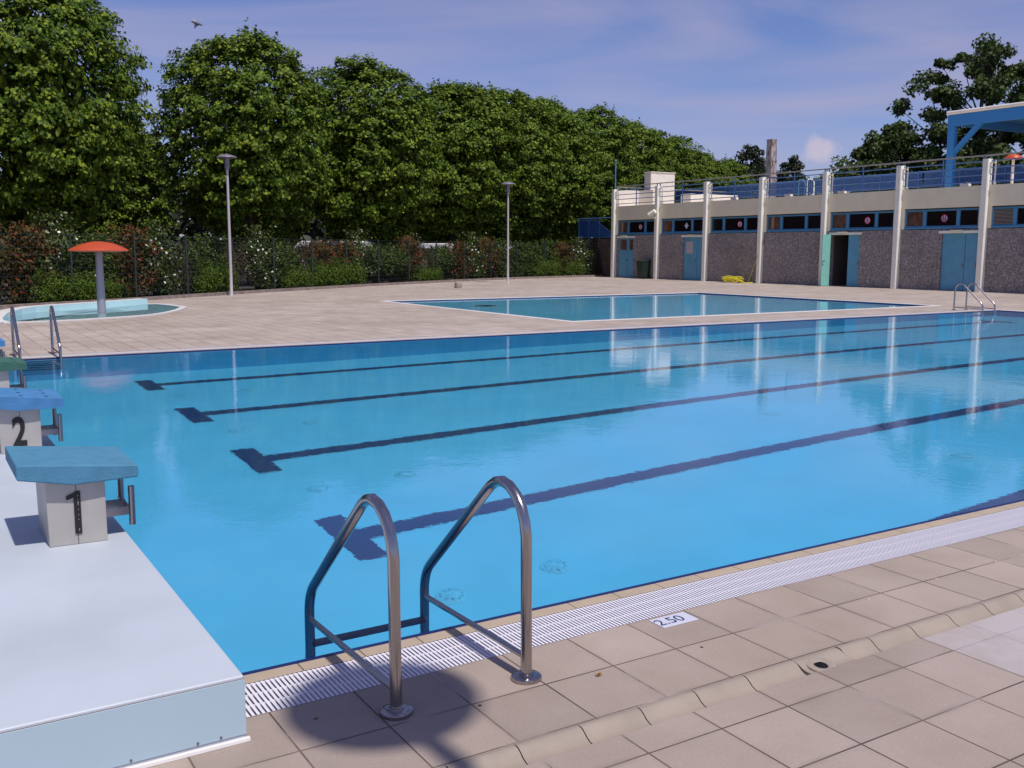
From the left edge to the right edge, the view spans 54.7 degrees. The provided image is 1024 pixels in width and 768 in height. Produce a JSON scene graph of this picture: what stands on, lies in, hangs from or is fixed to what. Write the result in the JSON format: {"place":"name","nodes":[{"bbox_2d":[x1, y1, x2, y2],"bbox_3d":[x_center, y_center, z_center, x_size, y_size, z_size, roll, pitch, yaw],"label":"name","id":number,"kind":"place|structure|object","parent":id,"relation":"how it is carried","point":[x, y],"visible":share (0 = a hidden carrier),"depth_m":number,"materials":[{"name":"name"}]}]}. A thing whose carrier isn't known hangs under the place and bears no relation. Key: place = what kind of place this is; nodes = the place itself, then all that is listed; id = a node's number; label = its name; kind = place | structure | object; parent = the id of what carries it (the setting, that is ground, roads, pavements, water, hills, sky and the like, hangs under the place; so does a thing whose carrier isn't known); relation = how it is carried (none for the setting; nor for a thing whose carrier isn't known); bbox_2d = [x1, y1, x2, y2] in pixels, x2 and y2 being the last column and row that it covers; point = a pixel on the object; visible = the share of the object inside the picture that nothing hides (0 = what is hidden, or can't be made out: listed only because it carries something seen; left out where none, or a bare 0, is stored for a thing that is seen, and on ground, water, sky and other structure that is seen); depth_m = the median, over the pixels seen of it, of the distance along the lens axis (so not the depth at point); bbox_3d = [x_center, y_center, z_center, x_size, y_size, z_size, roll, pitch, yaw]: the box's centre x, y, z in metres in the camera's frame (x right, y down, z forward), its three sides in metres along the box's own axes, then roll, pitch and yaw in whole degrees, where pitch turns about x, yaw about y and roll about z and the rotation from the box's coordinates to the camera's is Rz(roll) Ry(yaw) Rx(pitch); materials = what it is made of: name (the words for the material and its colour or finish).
{"place":"outdoors","nodes":[
{"label":"outdoors","id":0,"kind":"place"},
{"bbox_2d":[0,257,1018,355],"bbox_3d":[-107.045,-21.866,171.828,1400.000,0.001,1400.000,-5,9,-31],"label":"ground","id":1,"kind":"structure","parent":0,"point":[244,286],"depth_m":41.59,"materials":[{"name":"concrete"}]},
{"bbox_2d":[0,0,159,263],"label":"plane tree","id":2,"kind":"object","parent":1,"relation":"on","point":[52,137],"visible":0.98,"depth_m":34.06,"materials":[{"name":"green plant"}]},
{"bbox_2d":[51,109,180,243],"bbox_3d":[-22.069,-10.028,54.172,7.649,10.270,7.893,-4,9,-31],"label":"plane tree","id":3,"kind":"object","parent":1,"relation":"on","point":[133,206],"visible":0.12,"depth_m":52.91,"materials":[{"name":"green plant"}]},
{"bbox_2d":[144,17,335,285],"bbox_3d":[-12.171,-10.282,44.800,8.419,11.764,8.762,-1,8,-9],"label":"plane tree","id":4,"kind":"object","parent":1,"relation":"on","point":[270,167],"visible":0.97,"depth_m":42.98,"materials":[{"name":"green plant"}]},
{"bbox_2d":[203,189,315,249],"bbox_3d":[-16.454,-11.621,64.724,7.651,10.631,8.046,0,8,1],"label":"plane tree","id":5,"kind":"object","parent":1,"relation":"on","point":[299,231],"visible":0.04,"depth_m":63.83,"materials":[{"name":"green plant"}]},
{"bbox_2d":[0,163,576,273],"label":"background thicket","id":6,"kind":"object","parent":1,"relation":"on","point":[188,226],"visible":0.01,"depth_m":75.13,"materials":[{"name":"green plant"}]},
{"bbox_2d":[296,52,448,279],"bbox_3d":[-7.628,-11.389,52.793,8.817,11.840,9.099,1,8,3],"label":"plane tree","id":7,"kind":"object","parent":1,"relation":"on","point":[368,193],"visible":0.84,"depth_m":50.38,"materials":[{"name":"green plant"}]},
{"bbox_2d":[389,78,529,276],"bbox_3d":[-3.510,-12.333,59.266,9.079,11.996,8.634,-2,8,-13],"label":"plane tree","id":8,"kind":"object","parent":1,"relation":"on","point":[462,194],"visible":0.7,"depth_m":57.05,"materials":[{"name":"green plant"}]},
{"bbox_2d":[438,80,571,243],"bbox_3d":[-0.939,-13.154,63.746,9.650,12.438,9.272,4,9,26],"label":"plane tree","id":9,"kind":"object","parent":1,"relation":"on","point":[528,214],"visible":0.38,"depth_m":61.55,"materials":[{"name":"green plant"}]},
{"bbox_2d":[509,94,613,245],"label":"plane tree","id":10,"kind":"object","parent":1,"relation":"on","point":[587,194],"visible":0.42,"depth_m":67.92,"materials":[{"name":"green plant"}]},
{"bbox_2d":[578,217,610,275],"bbox_3d":[8.119,-8.848,63.969,6.300,3.645,5.100,-5,9,-31],"label":"stair landing","id":11,"kind":"object","parent":1,"relation":"on","point":[598,232],"visible":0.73,"depth_m":62.81,"materials":[{"name":"blue paint"}]},
{"bbox_2d":[555,101,645,238],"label":"plane tree","id":12,"kind":"object","parent":1,"relation":"on","point":[617,130],"visible":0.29,"depth_m":74.55,"materials":[{"name":"green plant"}]},
{"bbox_2d":[602,117,684,227],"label":"plane tree","id":13,"kind":"object","parent":1,"relation":"on","point":[650,156],"visible":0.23,"depth_m":81.41,"materials":[{"name":"green plant"}]},
{"bbox_2d":[638,134,712,202],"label":"plane tree","id":14,"kind":"object","parent":1,"relation":"on","point":[692,163],"visible":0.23,"depth_m":90.36,"materials":[{"name":"green plant"}]},
{"bbox_2d":[680,148,739,186],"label":"plane tree","id":15,"kind":"object","parent":1,"relation":"on","point":[719,169],"visible":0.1,"depth_m":98.37,"materials":[{"name":"green plant"}]},
{"bbox_2d":[708,153,758,198],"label":"plane tree","id":16,"kind":"object","parent":1,"relation":"on","point":[733,164],"visible":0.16,"depth_m":106.38,"materials":[{"name":"green plant"}]},
{"bbox_2d":[447,594,1023,767],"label":"gutter bedding","id":17,"kind":"object","parent":1,"relation":"on","point":[744,676],"depth_m":3.64,"materials":[{"name":"brown concrete"}]},
{"bbox_2d":[439,590,1023,767],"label":"gutter channel","id":18,"kind":"object","parent":17,"relation":"on","point":[537,749],"visible":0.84,"depth_m":3.67,"materials":[{"name":"ceramic"}]},
{"bbox_2d":[731,144,778,197],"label":"poplar tree","id":19,"kind":"object","parent":1,"relation":"on","point":[756,165],"visible":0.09,"depth_m":109.74,"materials":[{"name":"green plant"}]},
{"bbox_2d":[764,139,776,197],"bbox_3d":[16.645,-11.369,64.017,0.719,8.670,0.719,-5,9,-31],"label":"concrete chimney","id":20,"kind":"object","parent":1,"relation":"on","point":[771,158],"visible":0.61,"depth_m":63.43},
{"bbox_2d":[776,154,809,196],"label":"poplar tree","id":21,"kind":"object","parent":1,"relation":"on","point":[795,163],"visible":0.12,"depth_m":110.17,"materials":[{"name":"green plant"}]},
{"bbox_2d":[812,155,876,194],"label":"distant tree","id":22,"kind":"object","parent":1,"relation":"on","point":[846,162],"visible":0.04,"depth_m":111.97,"materials":[{"name":"green plant"}]},
{"bbox_2d":[675,164,1023,202],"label":"windbreak fence","id":23,"kind":"object","parent":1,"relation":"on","point":[910,182],"visible":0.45,"depth_m":54.59,"materials":[{"name":"fabric"}]},
{"bbox_2d":[834,120,945,191],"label":"broadleaf tree","id":24,"kind":"object","parent":1,"relation":"on","point":[873,148],"visible":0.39,"depth_m":74.43,"materials":[{"name":"green plant"}]},
{"bbox_2d":[885,32,1023,177],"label":"broadleaf tree","id":25,"kind":"object","parent":1,"relation":"on","point":[981,69],"visible":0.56,"depth_m":74.36,"materials":[{"name":"green plant"}]},
{"bbox_2d":[894,154,1023,189],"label":"broadleaf tree","id":26,"kind":"object","parent":1,"relation":"on","point":[976,164],"visible":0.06,"depth_m":69.14,"materials":[{"name":"green plant"}]},
{"bbox_2d":[0,276,1023,356],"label":"deck","id":27,"kind":"structure","parent":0,"point":[333,314],"depth_m":24.82,"materials":[{"name":"tile"}]},
{"bbox_2d":[10,305,61,359],"bbox_3d":[-7.189,-0.216,15.007,0.664,1.906,0.944,-5,9,-31],"label":"pool ladder","id":28,"kind":"object","parent":27,"relation":"attached to","point":[13,322],"visible":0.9,"depth_m":15.04,"materials":[{"name":"silver metal"}]},
{"bbox_2d":[0,298,186,323],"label":"splash pool","id":29,"kind":"structure","parent":27,"relation":"on","point":[122,308],"depth_m":25.16,"materials":[{"name":"liquid"}]},
{"bbox_2d":[67,241,128,312],"bbox_3d":[-10.428,-2.708,25.059,1.445,1.791,1.445,-5,9,-31],"label":"water mushroom","id":30,"kind":"object","parent":29,"relation":"on","point":[98,248],"visible":1,"depth_m":24.92,"materials":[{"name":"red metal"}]},
{"bbox_2d":[216,154,236,295],"bbox_3d":[-9.908,-5.559,34.675,0.716,4.902,0.716,-5,9,-31],"label":"street lamp","id":31,"kind":"object","parent":27,"relation":"on","point":[226,157],"visible":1,"depth_m":34.58,"materials":[{"name":"silver metal"}]},
{"bbox_2d":[1,276,514,304],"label":"soil bed","id":32,"kind":"object","parent":27,"relation":"on","point":[240,289],"visible":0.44,"depth_m":39.48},
{"bbox_2d":[0,220,63,304],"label":"photinia shrub","id":33,"kind":"object","parent":32,"relation":"on","point":[20,262],"visible":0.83,"depth_m":28.10,"materials":[{"name":"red plant"}]},
{"bbox_2d":[26,208,95,301],"bbox_3d":[-13.598,-3.812,29.439,1.570,2.806,2.391,4,8,24],"label":"flowering shrub","id":34,"kind":"object","parent":32,"relation":"on","point":[59,260],"visible":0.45,"depth_m":29.33,"materials":[{"name":"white plant"}]},
{"bbox_2d":[27,266,94,302],"bbox_3d":[-13.187,-2.877,28.938,0.998,1.129,2.454,4,8,24],"label":"juniper shrub","id":35,"kind":"object","parent":32,"relation":"on","point":[57,288],"visible":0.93,"depth_m":28.66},
{"bbox_2d":[57,229,132,300],"bbox_3d":[-13.023,-3.678,30.707,1.672,2.250,2.713,4,8,24],"label":"laurel shrub","id":36,"kind":"object","parent":32,"relation":"on","point":[107,261],"visible":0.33,"depth_m":30.60,"materials":[{"name":"green plant"}]},
{"bbox_2d":[67,273,122,300],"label":"juniper shrub","id":37,"kind":"object","parent":32,"relation":"on","point":[109,289],"visible":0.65,"depth_m":30.01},
{"bbox_2d":[91,222,163,298],"bbox_3d":[-12.497,-3.973,32.029,1.590,2.494,2.446,3,8,20],"label":"photinia shrub","id":38,"kind":"object","parent":32,"relation":"on","point":[127,237],"visible":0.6,"depth_m":31.86,"materials":[{"name":"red plant"}]},
{"bbox_2d":[127,218,189,295],"bbox_3d":[-12.010,-4.222,33.272,1.546,2.646,2.324,3,8,20],"label":"flowering shrub","id":39,"kind":"object","parent":32,"relation":"on","point":[158,288],"visible":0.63,"depth_m":33.24,"materials":[{"name":"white plant"}]},
{"bbox_2d":[163,242,207,294],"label":"twiggy shrub","id":40,"kind":"object","parent":32,"relation":"on","point":[190,274],"visible":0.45,"depth_m":34.57,"materials":[{"name":"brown plant"}]},
{"bbox_2d":[180,233,238,293],"bbox_3d":[-11.018,-4.358,35.826,1.672,2.232,2.658,3,8,20],"label":"laurel shrub","id":41,"kind":"object","parent":32,"relation":"on","point":[206,251],"visible":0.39,"depth_m":35.58,"materials":[{"name":"green plant"}]},
{"bbox_2d":[190,256,238,293],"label":"juniper shrub","id":42,"kind":"object","parent":32,"relation":"on","point":[207,284],"visible":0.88,"depth_m":34.92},
{"bbox_2d":[209,238,256,290],"bbox_3d":[-10.535,-4.467,37.119,1.635,2.055,2.669,3,8,20],"label":"twiggy shrub","id":43,"kind":"object","parent":32,"relation":"on","point":[237,257],"visible":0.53,"depth_m":37.40,"materials":[{"name":"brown plant"}]},
{"bbox_2d":[235,224,280,289],"bbox_3d":[-9.946,-4.902,38.504,1.546,2.599,2.162,4,8,24],"label":"flowering shrub","id":44,"kind":"object","parent":32,"relation":"on","point":[253,247],"visible":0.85,"depth_m":38.11,"materials":[{"name":"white plant"}]},
{"bbox_2d":[265,238,303,288],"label":"laurel shrub","id":45,"kind":"object","parent":32,"relation":"on","point":[282,259],"visible":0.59,"depth_m":39.40,"materials":[{"name":"green plant"}]},
{"bbox_2d":[277,262,313,288],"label":"juniper shrub","id":46,"kind":"object","parent":32,"relation":"on","point":[292,280],"visible":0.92,"depth_m":39.52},
{"bbox_2d":[297,240,337,286],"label":"photinia shrub","id":47,"kind":"object","parent":32,"relation":"on","point":[321,251],"visible":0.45,"depth_m":41.82,"materials":[{"name":"green plant"}]},
{"bbox_2d":[304,257,343,286],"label":"juniper shrub","id":48,"kind":"object","parent":32,"relation":"on","point":[327,279],"visible":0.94,"depth_m":41.35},
{"bbox_2d":[318,238,363,285],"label":"photinia shrub","id":49,"kind":"object","parent":32,"relation":"on","point":[340,253],"visible":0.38,"depth_m":43.44,"materials":[{"name":"green plant"}]},
{"bbox_2d":[332,255,367,284],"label":"juniper shrub","id":50,"kind":"object","parent":32,"relation":"on","point":[352,277],"visible":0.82,"depth_m":43.13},
{"bbox_2d":[344,227,379,284],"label":"flowering shrub","id":51,"kind":"object","parent":32,"relation":"on","point":[362,249],"visible":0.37,"depth_m":44.81,"materials":[{"name":"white plant"}]},
{"bbox_2d":[363,243,395,282],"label":"laurel shrub","id":52,"kind":"object","parent":32,"relation":"on","point":[374,262],"visible":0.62,"depth_m":45.84,"materials":[{"name":"green plant"}]},
{"bbox_2d":[377,243,412,282],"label":"laurel shrub","id":53,"kind":"object","parent":32,"relation":"on","point":[397,260],"visible":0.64,"depth_m":47.09,"materials":[{"name":"green plant"}]},
{"bbox_2d":[390,235,423,281],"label":"photinia shrub","id":54,"kind":"object","parent":32,"relation":"on","point":[412,251],"visible":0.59,"depth_m":48.16,"materials":[{"name":"green plant"}]},
{"bbox_2d":[410,264,443,280],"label":"juniper shrub","id":55,"kind":"object","parent":32,"relation":"on","point":[431,274],"visible":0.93,"depth_m":48.73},
{"bbox_2d":[425,244,458,279],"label":"laurel shrub","id":56,"kind":"object","parent":32,"relation":"on","point":[441,258],"visible":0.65,"depth_m":50.73,"materials":[{"name":"green plant"}]},
{"bbox_2d":[439,240,476,279],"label":"photinia shrub","id":57,"kind":"object","parent":32,"relation":"on","point":[456,248],"visible":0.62,"depth_m":52.10,"materials":[{"name":"green plant"}]},
{"bbox_2d":[457,231,489,278],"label":"flowering shrub","id":58,"kind":"object","parent":32,"relation":"on","point":[476,272],"visible":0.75,"depth_m":53.31,"materials":[{"name":"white plant"}]},
{"bbox_2d":[474,236,499,278],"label":"photinia shrub","id":59,"kind":"object","parent":32,"relation":"on","point":[487,240],"visible":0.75,"depth_m":54.28,"materials":[{"name":"green plant"}]},
{"bbox_2d":[488,238,515,277],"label":"laurel shrub","id":60,"kind":"object","parent":32,"relation":"on","point":[502,271],"visible":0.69,"depth_m":55.52,"materials":[{"name":"green plant"}]},
{"bbox_2d":[502,240,534,276],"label":"laurel shrub","id":61,"kind":"object","parent":32,"relation":"on","point":[523,261],"visible":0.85,"depth_m":56.74,"materials":[{"name":"green plant"}]},
{"bbox_2d":[518,243,548,276],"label":"laurel shrub","id":62,"kind":"object","parent":32,"relation":"on","point":[533,252],"visible":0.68,"depth_m":57.71,"materials":[{"name":"green plant"}]},
{"bbox_2d":[530,255,561,275],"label":"juniper shrub","id":63,"kind":"object","parent":32,"relation":"on","point":[551,271],"visible":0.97,"depth_m":57.88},
{"bbox_2d":[534,238,563,275],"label":"laurel shrub","id":64,"kind":"object","parent":32,"relation":"on","point":[549,250],"visible":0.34,"depth_m":58.75,"materials":[{"name":"green plant"}]},
{"bbox_2d":[566,236,595,274],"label":"flowering shrub","id":65,"kind":"object","parent":32,"relation":"on","point":[581,252],"visible":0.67,"depth_m":61.01,"materials":[{"name":"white plant"}]},
{"bbox_2d":[0,232,598,304],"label":"wire fence","id":66,"kind":"object","parent":27,"relation":"on","point":[462,264],"visible":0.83,"depth_m":38.11,"materials":[{"name":"black"}]},
{"bbox_2d":[0,275,602,308],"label":"stone curb","id":67,"kind":"structure","parent":27,"relation":"on","point":[241,292],"depth_m":38.56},
{"bbox_2d":[22,309,1023,683],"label":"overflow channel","id":68,"kind":"object","parent":27,"relation":"in","point":[598,603],"visible":0.12,"depth_m":4.73,"materials":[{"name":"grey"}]},
{"bbox_2d":[22,309,999,357],"bbox_3d":[2.870,-1.218,21.184,25.320,0.017,0.265,-5,9,-31],"label":"overflow grate","id":69,"kind":"object","parent":68,"relation":"on","point":[462,335],"visible":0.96,"depth_m":18.67,"materials":[{"name":"white plastic"}]},
{"bbox_2d":[245,507,1023,717],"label":"overflow grate","id":70,"kind":"object","parent":68,"relation":"on","point":[283,692],"visible":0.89,"depth_m":4.44,"materials":[{"name":"white plastic"}]},
{"bbox_2d":[610,152,1023,293],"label":"changing building","id":71,"kind":"structure","parent":27,"relation":"on","point":[941,238],"depth_m":45.53,"materials":[{"name":"concrete"}]},
{"bbox_2d":[618,238,627,277],"bbox_3d":[6.622,-7.504,58.878,0.080,2.320,0.867,-5,9,-31],"label":"door","id":72,"kind":"structure","parent":71,"relation":"in","point":[623,242],"depth_m":58.86,"materials":[{"name":"teal paint"}]},
{"bbox_2d":[618,220,653,234],"bbox_3d":[7.259,-9.124,57.595,0.130,0.849,3.435,-5,9,-31],"label":"window","id":73,"kind":"structure","parent":71,"relation":"in","point":[638,227],"depth_m":57.68,"materials":[{"name":"glass"}]},
{"bbox_2d":[661,217,702,233],"bbox_3d":[9.349,-8.665,54.245,0.130,0.849,3.435,-5,9,-31],"label":"window","id":74,"kind":"structure","parent":71,"relation":"in","point":[693,225],"depth_m":54.29,"materials":[{"name":"glass"}]},
{"bbox_2d":[683,237,697,279],"bbox_3d":[9.710,-6.826,53.927,0.080,2.320,1.055,-5,9,-31],"label":"door","id":75,"kind":"structure","parent":71,"relation":"in","point":[690,243],"depth_m":53.91,"materials":[{"name":"teal paint"}]},
{"bbox_2d":[710,216,757,232],"bbox_3d":[11.439,-8.207,50.895,0.130,0.849,3.435,-5,9,-31],"label":"window","id":76,"kind":"structure","parent":71,"relation":"in","point":[745,224],"depth_m":50.93,"materials":[{"name":"glass"}]},
{"bbox_2d":[766,214,820,231],"bbox_3d":[13.529,-7.748,47.545,0.130,0.849,3.435,-5,9,-31],"label":"window","id":77,"kind":"structure","parent":71,"relation":"in","point":[799,222],"depth_m":47.56,"materials":[{"name":"glass"}]},
{"bbox_2d":[820,235,830,285],"bbox_3d":[14.501,-5.692,45.528,0.712,2.330,0.189,-6,10,-39],"label":"open door","id":78,"kind":"structure","parent":71,"relation":"in","point":[826,239],"depth_m":45.43,"materials":[{"name":"green paint"}]},
{"bbox_2d":[846,235,859,286],"bbox_3d":[15.439,-5.568,44.743,0.080,2.320,0.660,-5,9,-31],"label":"door","id":79,"kind":"structure","parent":71,"relation":"in","point":[854,240],"depth_m":44.75,"materials":[{"name":"teal paint"}]},
{"bbox_2d":[830,211,893,230],"bbox_3d":[15.618,-7.289,44.195,0.130,0.849,3.435,-5,9,-31],"label":"window","id":80,"kind":"structure","parent":71,"relation":"in","point":[879,220],"depth_m":44.20,"materials":[{"name":"glass"}]},
{"bbox_2d":[904,208,978,229],"bbox_3d":[17.708,-6.830,40.845,0.130,0.849,3.435,-5,9,-31],"label":"window","id":81,"kind":"structure","parent":71,"relation":"in","point":[958,218],"depth_m":40.82,"materials":[{"name":"glass"}]},
{"bbox_2d":[940,233,965,290],"bbox_3d":[18.051,-4.995,40.556,0.080,2.320,1.025,-5,9,-31],"label":"door","id":82,"kind":"structure","parent":71,"relation":"in","point":[953,246],"depth_m":40.53,"materials":[{"name":"teal paint"}]},
{"bbox_2d":[963,233,977,290],"bbox_3d":[18.476,-4.901,39.874,0.080,2.320,0.555,-5,9,-31],"label":"door","id":83,"kind":"structure","parent":71,"relation":"in","point":[971,238],"depth_m":39.87,"materials":[{"name":"teal paint"}]},
{"bbox_2d":[944,102,1023,186],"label":"blue canopy","id":84,"kind":"object","parent":71,"relation":"on","point":[975,120],"visible":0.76,"depth_m":47.48,"materials":[{"name":"metal"}]},
{"bbox_2d":[991,205,1023,227],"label":"window","id":85,"kind":"structure","parent":71,"relation":"in","point":[1002,217],"depth_m":38.41,"materials":[{"name":"blue paint"}]},
{"bbox_2d":[952,283,995,312],"bbox_3d":[12.644,-1.814,27.160,0.664,1.906,0.944,-5,9,-31],"label":"pool ladder","id":86,"kind":"object","parent":27,"relation":"attached to","point":[976,298],"visible":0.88,"depth_m":27.12,"materials":[{"name":"silver metal"}]},
{"bbox_2d":[0,0,1023,250],"label":"sky","id":87,"kind":"structure","parent":0,"point":[813,77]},
{"bbox_2d":[9,311,1023,672],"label":"pool water","id":88,"kind":"structure","parent":0,"point":[625,459],"depth_m":8.11,"materials":[{"name":"liquid"}]},
{"bbox_2d":[22,310,1023,684],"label":"pool coping","id":89,"kind":"object","parent":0,"point":[312,664],"visible":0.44,"depth_m":4.79,"materials":[{"name":"stone"}]},
{"bbox_2d":[149,526,1023,767],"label":"poolside deck","id":90,"kind":"structure","parent":0,"point":[449,720],"depth_m":3.87,"materials":[{"name":"tile"}]},
{"bbox_2d":[0,435,250,767],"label":"starting platform","id":91,"kind":"structure","parent":90,"relation":"on","point":[113,654],"depth_m":3.37,"materials":[{"name":"white"}]},
{"bbox_2d":[0,357,26,387],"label":"starting block","id":92,"kind":"structure","parent":91,"relation":"on","point":[7,364],"depth_m":8.97,"materials":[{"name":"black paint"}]},
{"bbox_2d":[0,388,63,453],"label":"starting block","id":93,"kind":"structure","parent":91,"relation":"on","point":[20,420],"depth_m":6.81,"materials":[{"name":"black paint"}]},
{"bbox_2d":[5,446,137,547],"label":"starting block","id":94,"kind":"structure","parent":91,"relation":"on","point":[73,503],"depth_m":4.70,"materials":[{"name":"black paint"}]},
{"bbox_2d":[304,476,541,720],"bbox_3d":[-0.394,1.290,4.006,0.664,1.906,0.944,-5,9,-31],"label":"pool ladder","id":95,"kind":"object","parent":90,"relation":"attached to","point":[396,708],"visible":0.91,"depth_m":3.72,"materials":[{"name":"silver metal"}]},
{"bbox_2d":[649,612,698,627],"bbox_3d":[0.714,1.042,4.374,0.200,0.005,0.105,-5,9,-31],"label":"depth plate","id":96,"kind":"object","parent":90,"relation":"on","point":[673,620],"visible":1,"depth_m":4.37,"materials":[{"name":"white"}]},
{"bbox_2d":[400,294,909,320],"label":"pool water","id":97,"kind":"structure","parent":0,"point":[607,307],"depth_m":29.73,"materials":[{"name":"liquid"}]},
{"bbox_2d":[519,606,1023,767],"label":"deck","id":98,"kind":"structure","parent":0,"point":[953,698],"depth_m":3.44,"materials":[{"name":"tile"}]},
{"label":"pool floor","id":99,"kind":"structure","parent":0,"visible":0},
{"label":"pool walls","id":100,"kind":"structure","parent":99,"relation":"on","visible":0},
{"bbox_2d":[22,310,1023,675],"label":"pool nosing","id":101,"kind":"object","parent":100,"relation":"on","point":[576,598],"visible":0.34,"depth_m":5.47,"materials":[{"name":"beige"}]},
{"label":"small pool floor","id":102,"kind":"structure","parent":0,"visible":0},
{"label":"small pool walls","id":103,"kind":"structure","parent":102,"relation":"on","visible":0},
{"bbox_2d":[391,293,924,305],"bbox_3d":[4.297,-2.453,30.530,13.182,0.048,10.302,-5,9,-31],"label":"pool nosing","id":104,"kind":"object","parent":103,"relation":"on","point":[659,294],"visible":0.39,"depth_m":33.96,"materials":[{"name":"beige"}]},
{"bbox_2d":[383,292,941,321],"bbox_3d":[4.297,-2.467,30.528,13.520,0.056,10.640,-5,9,-31],"label":"pool rim","id":105,"kind":"object","parent":103,"relation":"on","point":[653,317],"visible":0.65,"depth_m":29.75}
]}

